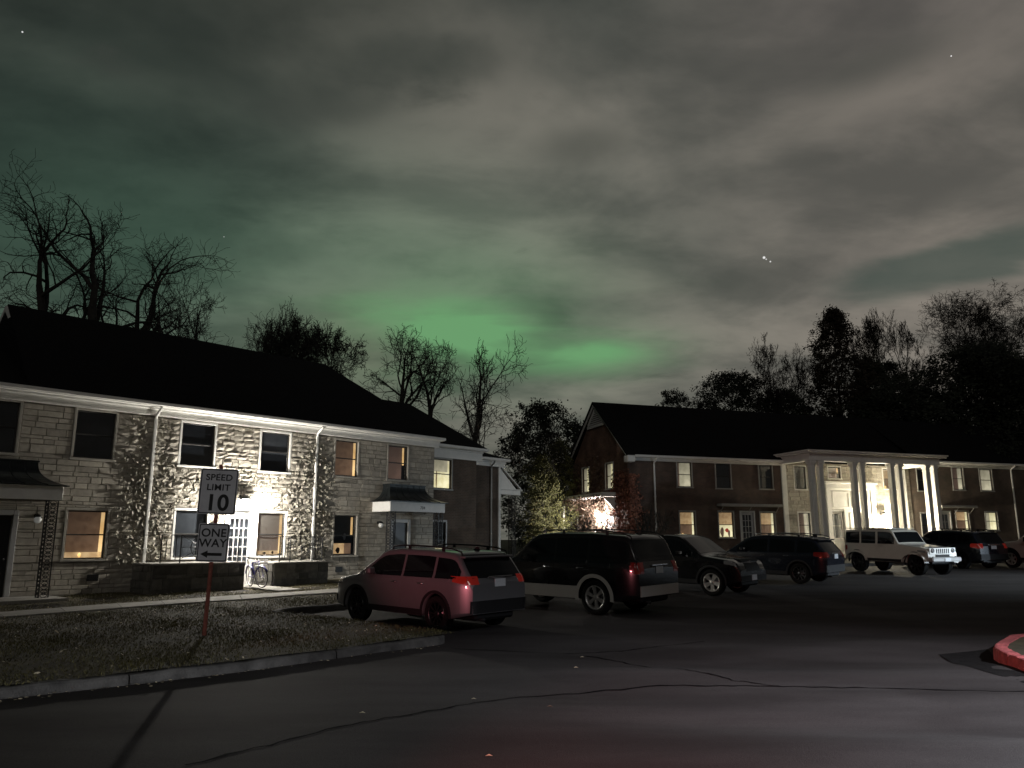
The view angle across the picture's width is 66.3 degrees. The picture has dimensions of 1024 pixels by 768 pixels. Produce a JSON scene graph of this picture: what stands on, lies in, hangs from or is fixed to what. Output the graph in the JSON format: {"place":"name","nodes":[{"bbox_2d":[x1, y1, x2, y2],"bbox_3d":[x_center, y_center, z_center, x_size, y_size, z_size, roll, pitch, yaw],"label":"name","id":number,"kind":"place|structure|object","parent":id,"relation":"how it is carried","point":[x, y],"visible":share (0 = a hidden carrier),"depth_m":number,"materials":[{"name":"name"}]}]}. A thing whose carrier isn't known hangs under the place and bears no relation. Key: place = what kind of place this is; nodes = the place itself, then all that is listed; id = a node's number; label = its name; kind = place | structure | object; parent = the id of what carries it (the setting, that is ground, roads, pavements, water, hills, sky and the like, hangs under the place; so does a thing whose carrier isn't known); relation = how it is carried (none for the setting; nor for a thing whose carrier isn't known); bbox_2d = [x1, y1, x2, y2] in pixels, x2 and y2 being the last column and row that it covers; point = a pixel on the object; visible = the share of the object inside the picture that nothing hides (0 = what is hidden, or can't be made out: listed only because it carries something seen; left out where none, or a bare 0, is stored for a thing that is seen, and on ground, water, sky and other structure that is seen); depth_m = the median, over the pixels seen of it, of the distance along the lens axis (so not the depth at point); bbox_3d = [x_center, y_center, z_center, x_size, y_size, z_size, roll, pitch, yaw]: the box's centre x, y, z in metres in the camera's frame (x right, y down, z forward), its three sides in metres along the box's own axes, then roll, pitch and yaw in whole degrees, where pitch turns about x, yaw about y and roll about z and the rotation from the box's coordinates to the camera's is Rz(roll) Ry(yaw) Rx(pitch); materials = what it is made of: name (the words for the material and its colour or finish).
{"place":"outdoors","nodes":[
{"label":"outdoors","id":0,"kind":"place"},
{"bbox_2d":[0,584,337,617],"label":"sidewalk","id":1,"kind":"structure","parent":0,"point":[61,610],"depth_m":20.56,"materials":[{"name":"concrete"}]},
{"bbox_2d":[245,554,267,587],"bbox_3d":[-8.389,6.112,25.606,0.636,1.018,1.744,0,-9,-39],"label":"bicycle","id":2,"kind":"object","parent":1,"relation":"on","point":[251,566],"visible":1,"depth_m":25.34,"materials":[{"name":"paint"}]},
{"bbox_2d":[0,579,450,685],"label":"lawn","id":3,"kind":"structure","parent":0,"point":[249,653],"depth_m":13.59,"materials":[{"name":"plant"}]},
{"bbox_2d":[195,464,238,635],"bbox_3d":[-5.365,2.967,14.039,0.660,3.050,0.057,4,-12,-9],"label":"road sign","id":4,"kind":"object","parent":3,"relation":"on","point":[217,491],"visible":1,"depth_m":14.14,"materials":[{"name":"white metal"}]},
{"bbox_2d":[0,586,582,755],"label":"fallen leaves","id":5,"kind":"object","parent":3,"relation":"on","point":[205,636],"visible":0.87,"depth_m":14.41,"materials":[{"name":"brown plant"}]},
{"bbox_2d":[0,551,1023,767],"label":"road","id":6,"kind":"structure","parent":0,"point":[878,633],"depth_m":9.32,"materials":[{"name":"grey asphalt"}]},
{"bbox_2d":[0,603,444,698],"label":"kerb","id":7,"kind":"structure","parent":6,"relation":"on","point":[69,685],"depth_m":10.81,"materials":[{"name":"concrete"}]},
{"bbox_2d":[337,543,524,631],"bbox_3d":[-1.848,4.295,16.918,4.446,1.657,2.203,-9,-14,42],"label":"parked car","id":8,"kind":"object","parent":6,"relation":"on","point":[439,587],"visible":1,"depth_m":15.74,"materials":[{"name":"red metal"}]},
{"bbox_2d":[184,641,985,764],"bbox_3d":[1.176,3.999,10.841,10.118,0.097,6.048,4,-12,-17],"label":"crack seal","id":9,"kind":"object","parent":6,"relation":"on","point":[225,754],"visible":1,"depth_m":9.64,"materials":[{"name":"black asphalt"}]},
{"bbox_2d":[511,529,678,614],"bbox_3d":[1.538,4.682,19.930,5.092,1.956,2.388,-9,-13,40],"label":"parked car","id":10,"kind":"object","parent":6,"relation":"on","point":[598,571],"visible":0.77,"depth_m":18.55,"materials":[{"name":"black paint"}]},
{"bbox_2d":[652,534,766,595],"bbox_3d":[5.380,5.635,24.789,4.810,1.769,2.359,-9,-13,41],"label":"parked car","id":11,"kind":"object","parent":6,"relation":"on","point":[710,567],"visible":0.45,"depth_m":23.43,"materials":[{"name":"black paint"}]},
{"bbox_2d":[727,532,844,583],"bbox_3d":[9.704,6.408,29.123,4.680,1.744,2.319,-9,-13,42],"label":"parked car","id":12,"kind":"object","parent":6,"relation":"on","point":[800,558],"visible":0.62,"depth_m":27.84,"materials":[{"name":"black paint"}]},
{"bbox_2d":[845,528,960,574],"bbox_3d":[16.547,7.134,33.642,2.131,1.875,4.858,4,-11,-22],"label":"parked car","id":13,"kind":"object","parent":6,"relation":"on","point":[884,548],"visible":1,"depth_m":33.13,"materials":[{"name":"white paint"}]},
{"bbox_2d":[845,561,1023,565],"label":"kerb","id":14,"kind":"structure","parent":6,"relation":"on","point":[850,564],"depth_m":38.83,"materials":[{"name":"concrete"}]},
{"bbox_2d":[921,528,1008,568],"bbox_3d":[21.174,7.907,37.911,2.359,1.826,4.800,3,-11,-19],"label":"parked car","id":15,"kind":"object","parent":6,"relation":"on","point":[986,549],"visible":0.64,"depth_m":36.05,"materials":[{"name":"black paint"}]},
{"bbox_2d":[938,649,1023,682],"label":"asphalt patch","id":16,"kind":"object","parent":6,"relation":"on","point":[983,660],"visible":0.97,"depth_m":12.13,"materials":[{"name":"black asphalt"}]},
{"bbox_2d":[993,633,1023,670],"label":"kerb","id":17,"kind":"structure","parent":6,"relation":"on","point":[1003,653],"depth_m":11.76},
{"bbox_2d":[1004,535,1023,567],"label":"parked car","id":18,"kind":"object","parent":6,"relation":"on","point":[1015,553],"visible":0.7,"depth_m":37.03,"materials":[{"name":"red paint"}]},
{"bbox_2d":[0,0,1023,539],"label":"sky","id":19,"kind":"structure","parent":0,"point":[641,193],"materials":[{"name":"grey"}]},
{"bbox_2d":[501,540,523,550],"bbox_3d":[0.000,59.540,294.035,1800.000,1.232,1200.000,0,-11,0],"label":"ground","id":20,"kind":"structure","parent":0,"point":[504,544],"depth_m":86.52,"materials":[{"name":"soil"}]},
{"bbox_2d":[0,595,67,604],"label":"step","id":21,"kind":"object","parent":20,"relation":"on","point":[18,600],"visible":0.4,"depth_m":21.06,"materials":[{"name":"concrete"}]},
{"bbox_2d":[0,149,239,346],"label":"bare tree","id":22,"kind":"object","parent":20,"relation":"on","point":[92,310],"visible":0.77,"depth_m":44.83,"materials":[{"name":"brown plant"}]},
{"bbox_2d":[130,561,245,594],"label":"stone wall","id":23,"kind":"structure","parent":20,"relation":"on","point":[152,578],"depth_m":24.19,"materials":[{"name":"stone"}]},
{"bbox_2d":[159,535,239,562],"bbox_3d":[-10.269,5.278,25.164,1.332,0.860,2.558,-10,-15,42],"label":"iron railing","id":24,"kind":"object","parent":23,"relation":"on","point":[160,560],"visible":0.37,"depth_m":24.30,"materials":[{"name":"metal"}]},
{"bbox_2d":[156,268,314,359],"bbox_3d":[-17.726,1.799,49.899,10.506,18.662,5.331,8,-14,-35],"label":"bare tree","id":25,"kind":"object","parent":20,"relation":"on","point":[196,332],"visible":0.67,"depth_m":50.87,"materials":[{"name":"brown plant"}]},
{"bbox_2d":[0,304,522,597],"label":"apartment building","id":26,"kind":"structure","parent":20,"relation":"on","point":[78,395],"depth_m":27.37,"materials":[{"name":"stone"}]},
{"bbox_2d":[0,515,11,596],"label":"door","id":27,"kind":"structure","parent":26,"relation":"in","point":[5,520],"depth_m":22.06,"materials":[{"name":"black metal"}]},
{"bbox_2d":[0,398,23,455],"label":"window","id":28,"kind":"structure","parent":26,"relation":"in","point":[9,411],"depth_m":22.58,"materials":[{"name":"glass"}]},
{"bbox_2d":[59,508,110,561],"bbox_3d":[-12.860,4.543,23.637,0.202,1.580,1.340,-10,-15,42],"label":"window","id":29,"kind":"structure","parent":26,"relation":"in","point":[85,536],"depth_m":23.69,"materials":[{"name":"glass"}]},
{"bbox_2d":[69,407,119,461],"bbox_3d":[-12.879,1.575,24.196,0.190,1.600,1.350,-10,-15,42],"label":"window","id":30,"kind":"structure","parent":26,"relation":"in","point":[93,435],"depth_m":24.25,"materials":[{"name":"glass"}]},
{"bbox_2d":[112,416,183,565],"bbox_3d":[-11.585,3.784,25.052,0.185,5.425,2.068,-10,-15,42],"label":"ivy","id":31,"kind":"object","parent":26,"relation":"attached to","point":[140,542],"visible":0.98,"depth_m":24.95,"materials":[{"name":"green plant"}]},
{"bbox_2d":[169,508,209,559],"bbox_3d":[-10.675,4.969,25.970,0.185,1.670,1.290,-10,-15,42],"label":"window","id":32,"kind":"structure","parent":26,"relation":"in","point":[186,522],"depth_m":25.95,"materials":[{"name":"grey glass"}]},
{"bbox_2d":[176,420,217,468],"bbox_3d":[-10.660,2.060,26.569,0.190,1.570,1.360,-10,-15,42],"label":"window","id":33,"kind":"structure","parent":26,"relation":"in","point":[196,441],"depth_m":26.63,"materials":[{"name":"black glass"}]},
{"bbox_2d":[175,430,297,557],"bbox_3d":[-9.484,3.887,27.378,0.150,4.526,4.633,-10,-15,42],"label":"ivy","id":34,"kind":"object","parent":26,"relation":"attached to","point":[256,481],"visible":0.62,"depth_m":27.79,"materials":[{"name":"green plant"}]},
{"bbox_2d":[224,506,259,583],"bbox_3d":[-9.469,5.625,27.149,0.270,2.770,1.300,-10,-15,42],"label":"door","id":35,"kind":"structure","parent":26,"relation":"in","point":[240,522],"depth_m":27.38,"materials":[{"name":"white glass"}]},
{"bbox_2d":[254,511,287,557],"bbox_3d":[-8.671,5.396,28.128,0.202,1.650,1.300,-10,-15,42],"label":"window","id":36,"kind":"structure","parent":26,"relation":"in","point":[268,523],"depth_m":28.20,"materials":[{"name":"beige glass"}]},
{"bbox_2d":[257,429,291,474],"bbox_3d":[-8.682,2.494,28.685,0.195,1.560,1.360,-10,-15,42],"label":"window","id":37,"kind":"structure","parent":26,"relation":"in","point":[274,446],"depth_m":28.75,"materials":[{"name":"black glass"}]},
{"bbox_2d":[292,443,333,560],"bbox_3d":[-7.418,4.744,29.494,0.187,5.065,1.806,-10,-15,42],"label":"ivy","id":38,"kind":"object","parent":26,"relation":"attached to","point":[310,500],"visible":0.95,"depth_m":29.54,"materials":[{"name":"green plant"}]},
{"bbox_2d":[331,513,358,557],"bbox_3d":[-6.507,5.874,30.438,0.195,1.670,1.260,-10,-15,42],"label":"window","id":39,"kind":"structure","parent":26,"relation":"in","point":[343,529],"depth_m":30.52,"materials":[{"name":"glass"}]},
{"bbox_2d":[332,438,359,478],"bbox_3d":[-6.560,2.945,30.962,0.202,1.540,1.270,-10,-15,42],"label":"window","id":40,"kind":"structure","parent":26,"relation":"in","point":[345,459],"depth_m":31.05,"materials":[{"name":"glass"}]},
{"bbox_2d":[386,443,409,481],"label":"window","id":41,"kind":"structure","parent":26,"relation":"in","point":[397,466],"depth_m":32.94,"materials":[{"name":"glass"}]},
{"bbox_2d":[392,523,405,548],"bbox_3d":[-4.671,6.796,32.309,0.100,2.118,0.794,-10,-15,42],"label":"door","id":42,"kind":"structure","parent":26,"relation":"in","point":[400,538],"depth_m":32.47,"materials":[{"name":"silver metal"}]},
{"bbox_2d":[433,520,446,546],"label":"window","id":43,"kind":"structure","parent":26,"relation":"in","point":[444,527],"depth_m":35.27,"materials":[{"name":"grey paint"}]},
{"bbox_2d":[434,457,452,490],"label":"window","id":44,"kind":"structure","parent":26,"relation":"in","point":[441,467],"depth_m":35.83,"materials":[{"name":"glass"}]},
{"bbox_2d":[250,560,329,585],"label":"stone wall","id":45,"kind":"structure","parent":20,"relation":"on","point":[288,573],"depth_m":26.97,"materials":[{"name":"stone"}]},
{"bbox_2d":[261,536,322,561],"bbox_3d":[-7.806,5.839,27.792,1.332,0.860,1.728,-10,-15,42],"label":"iron railing","id":46,"kind":"object","parent":45,"relation":"on","point":[301,547],"visible":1,"depth_m":27.38,"materials":[{"name":"metal"}]},
{"bbox_2d":[244,308,368,378],"bbox_3d":[-15.795,3.357,55.533,10.210,17.523,8.245,-10,-15,42],"label":"bare tree","id":47,"kind":"object","parent":20,"relation":"on","point":[314,348],"visible":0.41,"depth_m":55.51,"materials":[{"name":"brown plant"}]},
{"bbox_2d":[359,323,456,420],"bbox_3d":[-7.573,3.901,55.188,7.321,16.319,7.051,0,-11,0],"label":"bare tree","id":48,"kind":"object","parent":20,"relation":"on","point":[411,365],"visible":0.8,"depth_m":56.18,"materials":[{"name":"brown plant"}]},
{"bbox_2d":[384,331,531,442],"bbox_3d":[-3.466,3.941,51.564,9.833,15.011,5.761,0,-11,0],"label":"bare tree","id":49,"kind":"object","parent":20,"relation":"on","point":[473,394],"visible":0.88,"depth_m":51.70,"materials":[{"name":"brown plant"}]},
{"bbox_2d":[451,397,580,492],"bbox_3d":[0.310,6.146,49.648,8.342,10.089,6.068,0,-11,0],"label":"bare tree","id":50,"kind":"object","parent":20,"relation":"on","point":[478,422],"visible":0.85,"depth_m":49.42,"materials":[{"name":"brown plant"}]},
{"bbox_2d":[492,397,581,551],"bbox_3d":[1.658,6.328,54.656,8.842,11.126,8.491,0,-11,0],"label":"evergreen tree","id":51,"kind":"object","parent":20,"relation":"on","point":[543,414],"visible":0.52,"depth_m":54.38,"materials":[{"name":"green plant"}]},
{"bbox_2d":[516,453,568,544],"bbox_3d":[2.124,7.611,48.682,3.327,6.909,3.510,6,-13,-27],"label":"evergreen shrub","id":52,"kind":"object","parent":20,"relation":"on","point":[544,506],"visible":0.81,"depth_m":48.62,"materials":[{"name":"green plant"}]},
{"bbox_2d":[540,437,580,532],"bbox_3d":[3.146,7.299,50.900,3.148,7.911,3.166,0,-11,0],"label":"evergreen shrub","id":53,"kind":"object","parent":20,"relation":"on","point":[564,482],"visible":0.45,"depth_m":50.88,"materials":[{"name":"green plant"}]},
{"bbox_2d":[554,419,583,524],"bbox_3d":[5.662,7.489,59.516,6.839,10.514,6.779,0,-11,0],"label":"evergreen tree","id":54,"kind":"object","parent":20,"relation":"on","point":[566,432],"visible":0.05,"depth_m":59.66,"materials":[{"name":"green plant"}]},
{"bbox_2d":[569,507,614,530],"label":"bare shrub","id":55,"kind":"object","parent":20,"relation":"on","point":[587,523],"visible":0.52,"depth_m":45.46,"materials":[{"name":"brown plant"}]},
{"bbox_2d":[632,501,675,533],"bbox_3d":[7.950,8.200,43.364,2.402,3.348,2.778,-4,-12,18],"label":"bare shrub","id":56,"kind":"object","parent":20,"relation":"on","point":[645,522],"visible":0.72,"depth_m":43.01,"materials":[{"name":"brown plant"}]},
{"bbox_2d":[655,387,700,407],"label":"evergreen tree","id":57,"kind":"object","parent":20,"relation":"on","point":[668,401],"visible":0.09,"depth_m":75.69,"materials":[{"name":"green plant"}]},
{"bbox_2d":[683,367,775,411],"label":"evergreen tree","id":58,"kind":"object","parent":20,"relation":"on","point":[723,388],"visible":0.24,"depth_m":74.76,"materials":[{"name":"green plant"}]},
{"bbox_2d":[747,386,816,415],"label":"evergreen tree","id":59,"kind":"object","parent":20,"relation":"on","point":[796,400],"visible":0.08,"depth_m":71.43,"materials":[{"name":"green plant"}]},
{"bbox_2d":[746,332,821,414],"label":"bare tree","id":60,"kind":"object","parent":20,"relation":"on","point":[769,391],"visible":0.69,"depth_m":70.91,"materials":[{"name":"brown plant"}]},
{"bbox_2d":[562,402,1023,554],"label":"apartment building","id":61,"kind":"structure","parent":20,"relation":"on","point":[725,480],"depth_m":48.76,"materials":[{"name":"brick"}]},
{"bbox_2d":[581,466,589,493],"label":"window","id":62,"kind":"structure","parent":61,"relation":"in","point":[585,480],"depth_m":50.54,"materials":[{"name":"glass"}]},
{"bbox_2d":[562,450,617,530],"bbox_3d":[4.546,7.519,48.690,1.281,6.281,7.025,4,-12,-19],"label":"ivy","id":63,"kind":"object","parent":61,"relation":"attached to","point":[599,500],"visible":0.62,"depth_m":48.42,"materials":[{"name":"brown plant"}]},
{"bbox_2d":[604,461,613,489],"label":"window","id":64,"kind":"structure","parent":61,"relation":"in","point":[610,466],"depth_m":47.32,"materials":[{"name":"beige glass"}]},
{"bbox_2d":[605,468,649,532],"bbox_3d":[6.674,7.574,45.843,1.634,5.067,3.435,4,-12,-19],"label":"ivy","id":65,"kind":"object","parent":61,"relation":"attached to","point":[626,502],"visible":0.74,"depth_m":44.67,"materials":[{"name":"red plant"}]},
{"bbox_2d":[676,462,693,487],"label":"window","id":66,"kind":"structure","parent":61,"relation":"in","point":[684,471],"depth_m":46.17,"materials":[{"name":"glass"}]},
{"bbox_2d":[678,510,696,534],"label":"window","id":67,"kind":"structure","parent":61,"relation":"in","point":[687,525],"depth_m":45.65,"materials":[{"name":"glass"}]},
{"bbox_2d":[714,463,732,489],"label":"window","id":68,"kind":"structure","parent":61,"relation":"in","point":[723,475],"depth_m":47.01,"materials":[{"name":"glass"}]},
{"bbox_2d":[717,511,735,538],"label":"window","id":69,"kind":"structure","parent":61,"relation":"in","point":[726,520],"depth_m":46.46,"materials":[{"name":"glass"}]},
{"bbox_2d":[739,511,755,540],"bbox_3d":[14.059,8.869,46.775,1.068,2.570,0.190,4,-12,-19],"label":"door","id":70,"kind":"structure","parent":61,"relation":"in","point":[747,530],"depth_m":46.90,"materials":[{"name":"grey paint"}]},
{"bbox_2d":[758,465,774,489],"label":"window","id":71,"kind":"structure","parent":61,"relation":"in","point":[765,479],"depth_m":47.97,"materials":[{"name":"glass"}]},
{"bbox_2d":[759,511,776,534],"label":"window","id":72,"kind":"structure","parent":61,"relation":"in","point":[766,519],"depth_m":47.43,"materials":[{"name":"glass"}]},
{"bbox_2d":[793,465,807,489],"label":"window","id":73,"kind":"structure","parent":61,"relation":"in","point":[799,474],"depth_m":48.81,"materials":[{"name":"grey glass"}]},
{"bbox_2d":[797,511,811,535],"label":"window","id":74,"kind":"structure","parent":61,"relation":"in","point":[804,524],"depth_m":48.30,"materials":[{"name":"glass"}]},
{"bbox_2d":[827,466,842,479],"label":"window","id":75,"kind":"structure","parent":61,"relation":"in","point":[833,472],"depth_m":49.72,"materials":[{"name":"glass"}]},
{"bbox_2d":[832,510,845,553],"bbox_3d":[20.331,9.239,48.924,1.148,2.720,0.190,4,-12,-19],"label":"door","id":76,"kind":"structure","parent":61,"relation":"in","point":[837,516],"depth_m":49.06,"materials":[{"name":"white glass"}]},
{"bbox_2d":[882,468,896,489],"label":"window","id":77,"kind":"structure","parent":61,"relation":"in","point":[884,470],"depth_m":50.99,"materials":[{"name":"beige glass"}]},
{"bbox_2d":[915,468,923,491],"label":"window","id":78,"kind":"structure","parent":61,"relation":"in","point":[919,475],"depth_m":51.93,"materials":[{"name":"glass"}]},
{"bbox_2d":[920,512,927,535],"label":"window","id":79,"kind":"structure","parent":61,"relation":"in","point":[923,515],"depth_m":51.36,"materials":[{"name":"glass"}]},
{"bbox_2d":[942,511,952,529],"bbox_3d":[28.671,9.743,51.778,0.998,2.700,0.190,4,-12,-19],"label":"door","id":80,"kind":"structure","parent":61,"relation":"in","point":[945,514],"depth_m":51.99,"materials":[{"name":"grey paint"}]},
{"bbox_2d":[951,467,965,490],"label":"window","id":81,"kind":"structure","parent":61,"relation":"in","point":[956,473],"depth_m":53.01,"materials":[{"name":"glass"}]},
{"bbox_2d":[955,510,970,529],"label":"window","id":82,"kind":"structure","parent":61,"relation":"in","point":[961,519],"depth_m":52.49,"materials":[{"name":"glass"}]},
{"bbox_2d":[978,468,994,491],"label":"window","id":83,"kind":"structure","parent":61,"relation":"in","point":[985,480],"depth_m":53.82,"materials":[{"name":"glass"}]},
{"bbox_2d":[984,511,1000,530],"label":"window","id":84,"kind":"structure","parent":61,"relation":"in","point":[992,524],"depth_m":53.29,"materials":[{"name":"glass"}]},
{"bbox_2d":[794,304,889,418],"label":"evergreen tree","id":85,"kind":"object","parent":20,"relation":"on","point":[833,329],"visible":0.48,"depth_m":68.81,"materials":[{"name":"green plant"}]},
{"bbox_2d":[848,356,898,417],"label":"evergreen tree","id":86,"kind":"object","parent":20,"relation":"on","point":[877,369],"visible":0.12,"depth_m":70.78,"materials":[{"name":"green plant"}]},
{"bbox_2d":[832,359,924,420],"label":"evergreen tree","id":87,"kind":"object","parent":20,"relation":"on","point":[893,366],"visible":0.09,"depth_m":73.61,"materials":[{"name":"green plant"}]},
{"bbox_2d":[849,309,936,402],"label":"bare tree","id":88,"kind":"object","parent":20,"relation":"on","point":[873,333],"visible":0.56,"depth_m":76.69,"materials":[{"name":"brown plant"}]},
{"bbox_2d":[869,335,1023,529],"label":"evergreen tree","id":89,"kind":"object","parent":20,"relation":"on","point":[985,359],"visible":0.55,"depth_m":61.16,"materials":[{"name":"green plant"}]},
{"bbox_2d":[914,278,1023,363],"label":"bare tree","id":90,"kind":"object","parent":20,"relation":"on","point":[982,319],"visible":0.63,"depth_m":75.37,"materials":[{"name":"brown plant"}]},
{"bbox_2d":[929,365,1022,427],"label":"evergreen tree","id":91,"kind":"object","parent":20,"relation":"on","point":[978,398],"visible":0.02,"depth_m":68.69,"materials":[{"name":"green plant"}]},
{"bbox_2d":[952,305,1023,426],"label":"bare tree","id":92,"kind":"object","parent":20,"relation":"on","point":[1019,321],"visible":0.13,"depth_m":79.48,"materials":[{"name":"brown plant"}]},
{"bbox_2d":[844,555,874,562],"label":"lawn","id":93,"kind":"structure","parent":0,"point":[846,560],"depth_m":40.83,"materials":[{"name":"plant"}]},
{"bbox_2d":[1008,637,1023,654],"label":"traffic island","id":94,"kind":"structure","parent":0,"point":[1017,645],"depth_m":12.40,"materials":[{"name":"concrete"}]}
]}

